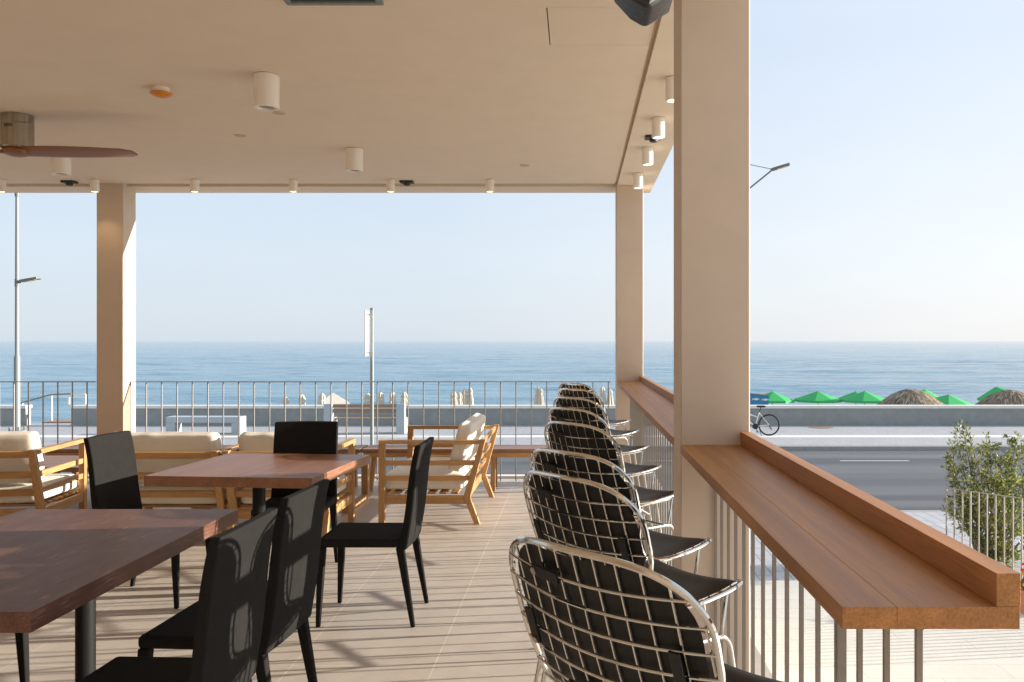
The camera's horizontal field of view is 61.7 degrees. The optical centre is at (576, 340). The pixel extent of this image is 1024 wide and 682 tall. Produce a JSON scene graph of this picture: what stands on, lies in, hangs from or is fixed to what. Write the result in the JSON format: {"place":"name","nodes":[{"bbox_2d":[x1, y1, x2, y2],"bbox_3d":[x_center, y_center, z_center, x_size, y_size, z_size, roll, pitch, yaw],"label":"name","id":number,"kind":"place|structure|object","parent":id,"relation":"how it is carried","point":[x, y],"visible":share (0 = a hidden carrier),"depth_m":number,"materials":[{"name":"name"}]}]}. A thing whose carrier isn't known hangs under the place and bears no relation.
{"place":"outdoors","nodes":[
{"label":"outdoors","id":0,"kind":"place"},
{"bbox_2d":[0,341,1023,422],"bbox_3d":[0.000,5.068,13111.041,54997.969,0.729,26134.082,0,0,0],"label":"sea","id":1,"kind":"structure","parent":0,"point":[971,372],"depth_m":154.54,"materials":[{"name":"liquid"}]},
{"bbox_2d":[0,423,1023,444],"bbox_3d":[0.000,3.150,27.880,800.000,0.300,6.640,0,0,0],"label":"promenade","id":2,"kind":"structure","parent":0,"point":[51,428],"depth_m":27.98,"materials":[{"name":"concrete"}]},
{"bbox_2d":[0,405,31,424],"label":"sea wall","id":3,"kind":"structure","parent":2,"relation":"on","point":[6,414],"depth_m":30.32,"materials":[{"name":"concrete"}]},
{"bbox_2d":[8,193,41,430],"bbox_3d":[-18.943,-1.500,28.300,2.317,9.000,0.400,0,0,0],"label":"street lamp","id":4,"kind":"object","parent":2,"relation":"on","point":[18,281],"visible":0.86,"depth_m":28.25,"materials":[{"name":"metal"}]},
{"bbox_2d":[44,420,70,422],"bbox_3d":[-18.764,3.030,31.605,1.571,0.140,0.790,0,0,0],"label":"stair landing","id":5,"kind":"object","parent":2,"relation":"on","point":[62,421],"visible":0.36,"depth_m":31.38,"materials":[{"name":"concrete"}]},
{"bbox_2d":[21,393,71,420],"bbox_3d":[-20.326,2.446,31.700,3.132,1.028,0.055,0,0,0],"label":"stair handrail","id":6,"kind":"object","parent":5,"relation":"on","point":[51,395],"visible":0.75,"depth_m":31.68,"materials":[{"name":"metal"}]},
{"bbox_2d":[68,394,85,403],"bbox_3d":[-18.073,2.098,30.900,0.659,0.385,0.060,0,0,0],"label":"stair handrail","id":7,"kind":"object","parent":2,"relation":"on","point":[69,396],"visible":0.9,"depth_m":30.87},
{"bbox_2d":[166,416,245,433],"bbox_3d":[-11.995,2.720,27.650,2.400,0.560,0.500,0,0,0],"label":"concrete bench","id":8,"kind":"object","parent":2,"relation":"on","point":[171,423],"visible":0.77,"depth_m":27.40,"materials":[{"name":"concrete"}]},
{"bbox_2d":[324,404,406,433],"bbox_3d":[-6.844,2.515,27.810,2.620,0.970,0.620,0,0,0],"label":"slatted bench","id":9,"kind":"object","parent":2,"relation":"on","point":[400,418],"visible":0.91,"depth_m":27.56,"materials":[{"name":"concrete"}]},
{"bbox_2d":[39,435,1023,436],"bbox_3d":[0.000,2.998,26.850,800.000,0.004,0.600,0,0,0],"label":"promenade stripe","id":10,"kind":"object","parent":2,"relation":"on","point":[655,435],"depth_m":27.05,"materials":[{"name":"paint"}]},
{"bbox_2d":[70,405,1023,424],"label":"sea wall","id":11,"kind":"structure","parent":2,"relation":"on","point":[893,414],"depth_m":30.32,"materials":[{"name":"concrete"}]},
{"bbox_2d":[750,405,779,435],"bbox_3d":[5.564,2.474,27.000,1.750,1.052,0.607,0,0,0],"label":"bicycle","id":12,"kind":"object","parent":2,"relation":"on","point":[756,426],"visible":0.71,"depth_m":26.98,"materials":[{"name":"grey metal"}]},
{"bbox_2d":[750,163,789,188],"bbox_3d":[5.905,-1.500,28.264,2.306,9.000,0.458,0,0,2],"label":"street lamp","id":13,"kind":"object","parent":2,"relation":"on","point":[778,168],"visible":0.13,"depth_m":28.19,"materials":[{"name":"metal"}]},
{"bbox_2d":[809,426,833,428],"bbox_3d":[8.485,2.995,29.600,0.840,0.006,0.840,0,0,0],"label":"manhole cover","id":14,"kind":"object","parent":2,"relation":"on","point":[822,427],"visible":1,"depth_m":29.52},
{"bbox_2d":[0,0,1023,340],"label":"sky","id":15,"kind":"structure","parent":0,"point":[896,213],"materials":[{"name":"blue"}]},
{"bbox_2d":[44,450,1023,521],"bbox_3d":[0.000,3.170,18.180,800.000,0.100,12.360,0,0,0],"label":"road","id":16,"kind":"structure","parent":0,"point":[917,481],"depth_m":20.56,"materials":[{"name":"asphalt"}]},
{"bbox_2d":[655,460,908,460],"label":"road marking","id":17,"kind":"object","parent":16,"relation":"on","point":[857,460],"visible":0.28,"depth_m":22.24,"materials":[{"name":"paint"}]},
{"bbox_2d":[750,580,1023,681],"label":"terrace floor","id":18,"kind":"structure","parent":0,"point":[973,655],"depth_m":8.30,"materials":[{"name":"tile"}]},
{"bbox_2d":[945,488,1023,579],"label":"metal railing","id":19,"kind":"object","parent":18,"relation":"on","point":[970,518],"visible":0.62,"depth_m":10.59,"materials":[{"name":"beige metal"}]},
{"bbox_2d":[1018,563,1023,613],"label":"flower pot","id":20,"kind":"object","parent":18,"relation":"on","point":[1022,595],"visible":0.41,"depth_m":9.37,"materials":[{"name":"ceramic"}]},
{"bbox_2d":[750,512,1023,579],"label":"pavement","id":21,"kind":"structure","parent":0,"point":[936,520],"depth_m":12.79,"materials":[{"name":"concrete"}]},
{"bbox_2d":[364,308,373,466],"bbox_3d":[-3.490,1.220,14.428,0.136,3.560,0.550,0,0,-9],"label":"sign post","id":22,"kind":"object","parent":21,"relation":"on","point":[366,333],"visible":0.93,"depth_m":14.37,"materials":[{"name":"metal"}]},
{"bbox_2d":[939,420,1023,568],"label":"olive shrub","id":23,"kind":"object","parent":21,"relation":"on","point":[1000,485],"visible":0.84,"depth_m":11.38,"materials":[{"name":"green plant"}]},
{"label":"beach","id":24,"kind":"structure","parent":0,"visible":0},
{"bbox_2d":[298,393,305,404],"bbox_3d":[-11.576,3.493,35.999,0.499,2.600,0.497,-1,-1,6],"label":"closed parasol","id":25,"kind":"object","parent":24,"relation":"on","point":[303,398],"visible":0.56,"depth_m":35.94,"materials":[{"name":"white fabric"}]},
{"bbox_2d":[318,393,325,404],"bbox_3d":[-10.766,3.440,35.984,0.499,2.600,0.497,1,0,34],"label":"closed parasol","id":26,"kind":"object","parent":24,"relation":"on","point":[321,398],"visible":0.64,"depth_m":35.91,"materials":[{"name":"white fabric"}]},
{"bbox_2d":[317,392,349,404],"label":"beach parasol","id":27,"kind":"object","parent":24,"relation":"on","point":[336,399],"visible":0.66,"depth_m":42.56,"materials":[{"name":"beige fabric"}]},
{"bbox_2d":[364,392,369,403],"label":"closed parasol","id":28,"kind":"object","parent":24,"relation":"on","point":[367,397],"visible":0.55,"depth_m":35.92,"materials":[{"name":"white fabric"}]},
{"bbox_2d":[378,391,384,403],"bbox_3d":[-8.266,3.400,35.994,0.499,2.600,0.497,0,1,-32],"label":"closed parasol","id":29,"kind":"object","parent":24,"relation":"on","point":[380,397],"visible":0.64,"depth_m":35.89,"materials":[{"name":"white fabric"}]},
{"bbox_2d":[389,392,396,403],"bbox_3d":[-7.736,3.387,35.992,0.499,2.600,0.497,-1,0,15],"label":"closed parasol","id":30,"kind":"object","parent":24,"relation":"on","point":[394,399],"visible":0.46,"depth_m":35.94,"materials":[{"name":"white fabric"}]},
{"bbox_2d":[400,390,406,404],"bbox_3d":[-7.286,3.387,36.025,0.499,2.600,0.497,-1,-2,37],"label":"closed parasol","id":31,"kind":"object","parent":24,"relation":"on","point":[404,397],"visible":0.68,"depth_m":35.98,"materials":[{"name":"white fabric"}]},
{"bbox_2d":[450,390,457,404],"bbox_3d":[-5.159,3.361,35.998,0.497,2.600,0.499,-1,0,31],"label":"closed parasol","id":32,"kind":"object","parent":24,"relation":"on","point":[452,399],"visible":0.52,"depth_m":35.92,"materials":[{"name":"white fabric"}]},
{"bbox_2d":[457,391,462,404],"bbox_3d":[-5.018,3.436,36.581,0.497,2.600,0.499,-1,2,-40],"label":"closed parasol","id":33,"kind":"object","parent":24,"relation":"on","point":[459,398],"visible":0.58,"depth_m":36.45,"materials":[{"name":"white fabric"}]},
{"bbox_2d":[462,388,467,404],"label":"closed parasol","id":34,"kind":"object","parent":24,"relation":"on","point":[464,396],"visible":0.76,"depth_m":46.55,"materials":[{"name":"white fabric"}]},
{"bbox_2d":[467,388,473,404],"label":"closed parasol","id":35,"kind":"object","parent":24,"relation":"on","point":[471,398],"visible":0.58,"depth_m":46.61,"materials":[{"name":"white fabric"}]},
{"bbox_2d":[534,387,539,404],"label":"closed parasol","id":36,"kind":"object","parent":24,"relation":"on","point":[536,395],"visible":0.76,"depth_m":46.56,"materials":[{"name":"white fabric"}]},
{"bbox_2d":[537,387,543,404],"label":"closed parasol","id":37,"kind":"object","parent":24,"relation":"on","point":[541,398],"visible":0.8,"depth_m":46.50,"materials":[{"name":"white fabric"}]},
{"bbox_2d":[599,386,605,404],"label":"closed parasol","id":38,"kind":"object","parent":24,"relation":"on","point":[602,394],"visible":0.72,"depth_m":46.59,"materials":[{"name":"white fabric"}]},
{"bbox_2d":[606,389,613,404],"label":"closed parasol","id":39,"kind":"object","parent":24,"relation":"on","point":[611,401],"visible":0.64,"depth_m":46.55,"materials":[{"name":"white fabric"}]},
{"bbox_2d":[750,393,768,404],"bbox_3d":[7.581,3.337,36.045,1.085,2.333,0.130,0,0,0],"label":"blue board","id":40,"kind":"object","parent":24,"relation":"on","point":[759,399],"visible":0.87,"depth_m":36.00,"materials":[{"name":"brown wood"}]},
{"bbox_2d":[765,391,794,404],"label":"beach parasol","id":41,"kind":"object","parent":24,"relation":"on","point":[774,397],"visible":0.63,"depth_m":42.36,"materials":[{"name":"green fabric"}]},
{"bbox_2d":[794,391,840,402],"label":"beach parasol","id":42,"kind":"object","parent":24,"relation":"on","point":[817,397],"visible":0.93,"depth_m":42.36,"materials":[{"name":"green fabric"}]},
{"bbox_2d":[840,390,884,404],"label":"beach parasol","id":43,"kind":"object","parent":24,"relation":"on","point":[864,397],"visible":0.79,"depth_m":41.42,"materials":[{"name":"green fabric"}]},
{"bbox_2d":[876,389,944,404],"bbox_3d":[14.498,3.362,37.000,3.613,2.630,3.612,0,0,0],"label":"thatched parasol","id":44,"kind":"object","parent":24,"relation":"on","point":[910,397],"visible":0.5,"depth_m":36.32,"materials":[{"name":"brown plant"}]},
{"bbox_2d":[935,394,973,404],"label":"beach parasol","id":45,"kind":"object","parent":24,"relation":"on","point":[948,399],"visible":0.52,"depth_m":40.88,"materials":[{"name":"green fabric"}]},
{"bbox_2d":[977,386,1010,400],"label":"beach parasol","id":46,"kind":"object","parent":24,"relation":"on","point":[993,390],"visible":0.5,"depth_m":44.85,"materials":[{"name":"green fabric"}]},
{"bbox_2d":[974,389,1023,404],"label":"thatched parasol","id":47,"kind":"object","parent":24,"relation":"on","point":[1009,397],"visible":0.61,"depth_m":36.43,"materials":[{"name":"brown plant"}]},
{"bbox_3d":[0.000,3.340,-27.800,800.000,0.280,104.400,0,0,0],"label":"ground","id":48,"kind":"structure","parent":0,"visible":0},
{"bbox_2d":[41,445,1023,449],"bbox_3d":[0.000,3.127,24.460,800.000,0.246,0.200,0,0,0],"label":"kerb","id":49,"kind":"structure","parent":48,"relation":"on","point":[867,447],"depth_m":24.36,"materials":[{"name":"concrete"}]},
{"bbox_2d":[900,510,1019,523],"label":"kerb","id":50,"kind":"structure","parent":48,"relation":"on","point":[923,511],"depth_m":15.02,"materials":[{"name":"concrete"}]},
{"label":"terrace plinth","id":51,"kind":"structure","parent":48,"relation":"on","visible":0},
{"bbox_2d":[0,477,771,681],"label":"terrace floor","id":52,"kind":"structure","parent":51,"relation":"on","point":[469,624],"depth_m":4.70,"materials":[{"name":"beige wood"}]},
{"bbox_2d":[15,633,29,681],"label":"dining chair","id":53,"kind":"object","parent":52,"relation":"on","point":[22,644],"visible":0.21,"depth_m":3.48,"materials":[{"name":"black fabric"}]},
{"bbox_2d":[0,431,86,516],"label":"lounge chair","id":54,"kind":"object","parent":52,"relation":"on","point":[27,478],"visible":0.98,"depth_m":6.46,"materials":[{"name":"brown wood"}]},
{"bbox_2d":[0,381,95,480],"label":"metal railing","id":55,"kind":"object","parent":52,"relation":"on","point":[57,408],"visible":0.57,"depth_m":9.10,"materials":[{"name":"metal"}]},
{"bbox_2d":[43,456,87,471],"bbox_3d":[-4.750,1.300,7.810,1.500,0.400,0.780,0,0,0],"label":"coffee table","id":56,"kind":"object","parent":52,"relation":"on","point":[50,461],"visible":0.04,"depth_m":7.79,"materials":[{"name":"brown wood"}]},
{"bbox_2d":[97,184,135,434],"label":"column","id":57,"kind":"structure","parent":52,"relation":"on","point":[116,289],"depth_m":8.95,"materials":[{"name":"paint"}]},
{"bbox_2d":[0,509,237,681],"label":"dining table","id":58,"kind":"object","parent":52,"relation":"on","point":[55,564],"visible":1,"depth_m":3.15,"materials":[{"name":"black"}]},
{"bbox_2d":[83,431,212,608],"bbox_3d":[-2.500,1.022,5.002,0.562,0.955,0.433,0,0,3],"label":"dining chair","id":59,"kind":"object","parent":52,"relation":"on","point":[112,471],"visible":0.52,"depth_m":4.98,"materials":[{"name":"black fabric"}]},
{"bbox_2d":[78,508,277,681],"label":"dining chair","id":60,"kind":"object","parent":52,"relation":"on","point":[230,615],"visible":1,"depth_m":2.57,"materials":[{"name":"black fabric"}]},
{"bbox_2d":[131,432,242,535],"bbox_3d":[-3.100,1.091,6.667,0.958,0.818,0.876,0,0,0],"label":"lounge sofa","id":61,"kind":"object","parent":52,"relation":"on","point":[155,452],"visible":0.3,"depth_m":6.36,"materials":[{"name":"fabric"}]},
{"bbox_2d":[45,445,367,486],"bbox_3d":[-3.729,1.289,8.660,3.142,0.428,0.356,0,0,0],"label":"bench","id":62,"kind":"object","parent":52,"relation":"on","point":[72,450],"visible":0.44,"depth_m":8.48,"materials":[{"name":"brown wood"}]},
{"bbox_2d":[137,479,329,681],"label":"dining chair","id":63,"kind":"object","parent":52,"relation":"on","point":[293,565],"visible":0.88,"depth_m":3.08,"materials":[{"name":"black fabric"}]},
{"bbox_2d":[144,453,369,591],"bbox_3d":[-1.885,1.125,5.190,0.965,0.750,0.970,0,0,5],"label":"dining table","id":64,"kind":"object","parent":52,"relation":"on","point":[258,473],"visible":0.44,"depth_m":4.98,"materials":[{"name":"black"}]},
{"bbox_2d":[191,464,369,512],"bbox_3d":[-2.665,1.300,7.800,1.370,0.400,0.760,0,0,0],"label":"coffee table","id":65,"kind":"object","parent":52,"relation":"on","point":[365,487],"visible":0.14,"depth_m":8.09,"materials":[{"name":"brown wood"}]},
{"bbox_2d":[222,432,355,535],"bbox_3d":[-2.220,1.091,6.677,0.758,0.817,0.876,0,0,0],"label":"lounge chair","id":66,"kind":"object","parent":52,"relation":"on","point":[256,442],"visible":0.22,"depth_m":6.40,"materials":[{"name":"brown wood"}]},
{"bbox_2d":[251,421,337,562],"bbox_3d":[-1.813,1.022,5.540,0.433,0.955,0.562,0,0,-4],"label":"dining chair","id":67,"kind":"object","parent":52,"relation":"on","point":[305,437],"visible":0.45,"depth_m":5.76,"materials":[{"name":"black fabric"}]},
{"bbox_2d":[130,381,610,480],"bbox_3d":[-2.207,0.965,9.100,5.141,1.070,0.026,0,0,0],"label":"metal railing","id":68,"kind":"object","parent":52,"relation":"on","point":[500,477],"visible":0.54,"depth_m":9.10,"materials":[{"name":"metal"}]},
{"bbox_2d":[88,474,655,476],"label":"floor edge kerb","id":69,"kind":"structure","parent":52,"relation":"attached to","point":[503,475],"depth_m":9.44,"materials":[{"name":"concrete"}]},
{"bbox_2d":[316,437,433,626],"bbox_3d":[-1.085,1.022,4.680,0.562,0.955,0.433,0,0,0],"label":"dining chair","id":70,"kind":"object","parent":52,"relation":"on","point":[401,538],"visible":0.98,"depth_m":4.51,"materials":[{"name":"black fabric"}]},
{"bbox_2d":[378,413,498,523],"bbox_3d":[-1.182,1.091,7.600,0.876,0.818,1.258,0,0,0],"label":"lounge chair","id":71,"kind":"object","parent":52,"relation":"on","point":[458,469],"visible":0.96,"depth_m":7.03,"materials":[{"name":"brown wood"}]},
{"bbox_2d":[362,445,550,490],"bbox_3d":[-1.058,1.289,8.660,2.156,0.428,0.356,0,0,0],"label":"coffee table","id":72,"kind":"object","parent":52,"relation":"on","point":[497,451],"visible":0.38,"depth_m":8.52,"materials":[{"name":"brown wood"}]},
{"bbox_2d":[559,382,633,482],"bbox_3d":[0.176,0.937,7.839,0.593,1.127,0.558,0,0,-41],"label":"wire bar stool","id":73,"kind":"object","parent":52,"relation":"on","point":[611,422],"visible":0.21,"depth_m":7.72,"materials":[{"name":"silver metal"}]},
{"bbox_2d":[557,388,644,518],"bbox_3d":[0.181,0.937,6.918,0.593,1.127,0.558,0,0,-43],"label":"wire bar stool","id":74,"kind":"object","parent":52,"relation":"on","point":[583,393],"visible":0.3,"depth_m":6.76,"materials":[{"name":"silver metal"}]},
{"bbox_2d":[553,396,652,529],"bbox_3d":[0.176,0.937,5.888,0.593,1.127,0.558,0,0,-42],"label":"wire bar stool","id":75,"kind":"object","parent":52,"relation":"on","point":[588,405],"visible":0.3,"depth_m":5.73,"materials":[{"name":"silver metal"}]},
{"bbox_2d":[548,407,665,562],"bbox_3d":[0.170,0.937,4.969,0.593,1.127,0.558,0,0,-40],"label":"wire bar stool","id":76,"kind":"object","parent":52,"relation":"on","point":[586,417],"visible":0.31,"depth_m":4.82,"materials":[{"name":"silver metal"}]},
{"bbox_2d":[544,421,673,535],"bbox_3d":[0.181,0.937,4.119,0.593,1.127,0.558,0,0,-41],"label":"wire bar stool","id":77,"kind":"object","parent":52,"relation":"on","point":[591,440],"visible":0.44,"depth_m":3.95,"materials":[{"name":"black metal"}]},
{"bbox_2d":[530,448,711,681],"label":"wire bar stool","id":78,"kind":"object","parent":52,"relation":"on","point":[666,547],"visible":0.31,"depth_m":2.94,"materials":[{"name":"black metal"}]},
{"bbox_2d":[615,181,642,483],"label":"column","id":79,"kind":"structure","parent":52,"relation":"on","point":[628,282],"depth_m":8.95,"materials":[{"name":"paint"}]},
{"bbox_2d":[523,470,742,681],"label":"wire bar stool","id":80,"kind":"object","parent":52,"relation":"on","point":[595,517],"visible":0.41,"depth_m":2.41,"materials":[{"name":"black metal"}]},
{"bbox_2d":[509,537,782,681],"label":"wire bar stool","id":81,"kind":"object","parent":52,"relation":"on","point":[592,621],"visible":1,"depth_m":1.55,"materials":[{"name":"silver metal"}]},
{"bbox_2d":[630,399,673,566],"bbox_3d":[0.560,0.978,6.330,0.026,1.036,5.230,0,0,0],"label":"metal railing","id":82,"kind":"object","parent":52,"relation":"on","point":[648,433],"visible":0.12,"depth_m":6.25,"materials":[{"name":"beige metal"}]},
{"bbox_2d":[617,376,673,445],"bbox_3d":[0.561,0.414,6.330,0.282,0.095,5.238,0,0,0],"label":"bar counter","id":83,"kind":"object","parent":82,"relation":"on","point":[652,401],"visible":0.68,"depth_m":5.92,"materials":[{"name":"brown wood"}]},
{"bbox_2d":[674,0,749,671],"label":"column","id":84,"kind":"structure","parent":52,"relation":"on","point":[711,222],"depth_m":3.45,"materials":[{"name":"paint"}]},
{"bbox_2d":[714,490,923,681],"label":"metal railing","id":85,"kind":"object","parent":52,"relation":"on","point":[840,654],"visible":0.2,"depth_m":2.41,"materials":[{"name":"beige metal"}]},
{"bbox_2d":[680,432,1020,628],"bbox_3d":[0.561,0.414,2.398,0.282,0.095,2.102,0,0,0],"label":"bar counter","id":86,"kind":"object","parent":85,"relation":"on","point":[847,555],"visible":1,"depth_m":1.67,"materials":[{"name":"brown wood"}]},
{"bbox_3d":[-6.560,-0.075,-5.350,14.880,3.150,0.300,0,0,0],"label":"building wall","id":87,"kind":"object","parent":52,"relation":"on","visible":0},
{"bbox_2d":[0,0,673,192],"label":"terrace roof","id":88,"kind":"structure","parent":87,"relation":"on","point":[472,96],"depth_m":5.69,"materials":[{"name":"paint"}]},
{"bbox_2d":[0,179,5,191],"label":"ceiling spotlight","id":89,"kind":"object","parent":88,"relation":"attached to","point":[2,185],"visible":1,"depth_m":8.70,"materials":[{"name":"beige metal"}]},
{"bbox_2d":[50,157,70,175],"bbox_3d":[-4.430,-1.540,7.330,0.156,0.220,0.156,0,0,0],"label":"ceiling spotlight","id":90,"kind":"object","parent":88,"relation":"attached to","point":[60,166],"visible":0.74,"depth_m":7.27,"materials":[{"name":"beige metal"}]},
{"bbox_2d":[0,112,137,157],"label":"ceiling fan","id":91,"kind":"object","parent":88,"relation":"hanging from","point":[17,134],"visible":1,"depth_m":6.18,"materials":[{"name":"brown metal"}]},
{"bbox_2d":[60,180,77,185],"bbox_3d":[-5.230,-1.625,8.800,0.135,0.049,0.100,0,0,0],"label":"ceiling sensor","id":92,"kind":"object","parent":88,"relation":"attached to","point":[69,182],"visible":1,"depth_m":8.76,"materials":[{"name":"black plastic"}]},
{"bbox_2d":[90,179,99,191],"bbox_3d":[-4.922,-1.587,8.720,0.086,0.125,0.086,0,0,0],"label":"ceiling spotlight","id":93,"kind":"object","parent":88,"relation":"attached to","point":[94,185],"visible":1,"depth_m":8.69,"materials":[{"name":"beige metal"}]},
{"bbox_2d":[149,85,172,98],"bbox_3d":[-2.705,-1.617,5.560,0.151,0.066,0.139,0,0,0],"label":"smoke detector","id":94,"kind":"object","parent":88,"relation":"attached to","point":[161,92],"visible":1,"depth_m":5.52,"materials":[{"name":"orange plastic"}]},
{"bbox_2d":[190,179,198,191],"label":"ceiling spotlight","id":95,"kind":"object","parent":88,"relation":"attached to","point":[194,185],"visible":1,"depth_m":8.69,"materials":[{"name":"beige ceramic"}]},
{"bbox_2d":[253,72,279,111],"bbox_3d":[-1.925,-1.548,5.300,0.154,0.205,0.154,0,0,0],"label":"ceiling spotlight","id":96,"kind":"object","parent":88,"relation":"attached to","point":[266,91],"visible":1,"depth_m":5.24,"materials":[{"name":"white metal"}]},
{"bbox_2d":[289,179,297,191],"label":"ceiling spotlight","id":97,"kind":"object","parent":88,"relation":"attached to","point":[293,185],"visible":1,"depth_m":8.68,"materials":[{"name":"beige ceramic"}]},
{"bbox_2d":[283,0,383,5],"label":"ceiling air vent","id":98,"kind":"object","parent":88,"relation":"attached to","point":[334,2],"visible":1,"depth_m":4.12,"materials":[{"name":"metal"}]},
{"bbox_2d":[345,147,362,172],"bbox_3d":[-1.910,-1.555,7.330,0.148,0.190,0.148,0,0,0],"label":"ceiling spotlight","id":99,"kind":"object","parent":88,"relation":"attached to","point":[353,159],"visible":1,"depth_m":7.27,"materials":[{"name":"beige ceramic"}]},
{"bbox_2d":[386,179,394,191],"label":"ceiling spotlight","id":100,"kind":"object","parent":88,"relation":"attached to","point":[390,185],"visible":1,"depth_m":8.69,"materials":[{"name":"beige ceramic"}]},
{"bbox_2d":[399,180,413,185],"bbox_3d":[-1.750,-1.625,8.800,0.135,0.049,0.100,0,0,0],"label":"ceiling sensor","id":101,"kind":"object","parent":88,"relation":"attached to","point":[406,182],"visible":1,"depth_m":8.76,"materials":[{"name":"black plastic"}]},
{"bbox_2d":[486,179,493,191],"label":"ceiling spotlight","id":102,"kind":"object","parent":88,"relation":"attached to","point":[489,185],"visible":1,"depth_m":8.68,"materials":[{"name":"beige ceramic"}]},
{"bbox_2d":[633,172,642,188],"bbox_3d":[0.600,-1.562,8.320,0.096,0.145,0.096,0,0,0],"label":"ceiling spotlight","id":103,"kind":"object","parent":88,"relation":"attached to","point":[637,180],"visible":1,"depth_m":8.28,"materials":[{"name":"metal"}]},
{"bbox_2d":[614,0,671,25],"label":"hanging speaker","id":104,"kind":"object","parent":88,"relation":"hanging from","point":[644,12],"visible":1,"depth_m":3.03},
{"bbox_2d":[642,147,652,165],"bbox_3d":[0.600,-1.562,7.220,0.096,0.145,0.096,0,0,0],"label":"ceiling spotlight","id":105,"kind":"object","parent":88,"relation":"attached to","point":[647,156],"visible":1,"depth_m":7.18,"materials":[{"name":"white metal"}]},
{"bbox_2d":[645,135,660,142],"bbox_3d":[0.615,-1.609,6.810,0.135,0.049,0.100,0,0,0],"label":"ceiling sensor","id":106,"kind":"object","parent":88,"relation":"attached to","point":[649,138],"visible":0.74,"depth_m":6.79,"materials":[{"name":"black plastic"}]},
{"bbox_2d":[652,117,664,138],"bbox_3d":[0.600,-1.562,6.260,0.096,0.145,0.096,0,0,0],"label":"ceiling spotlight","id":107,"kind":"object","parent":88,"relation":"attached to","point":[658,127],"visible":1,"depth_m":6.22,"materials":[{"name":"white metal"}]},
{"bbox_2d":[665,76,673,102],"bbox_3d":[0.600,-1.562,5.300,0.096,0.145,0.096,0,0,0],"label":"ceiling spotlight","id":108,"kind":"object","parent":88,"relation":"attached to","point":[669,89],"visible":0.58,"depth_m":5.26,"materials":[{"name":"white metal"}]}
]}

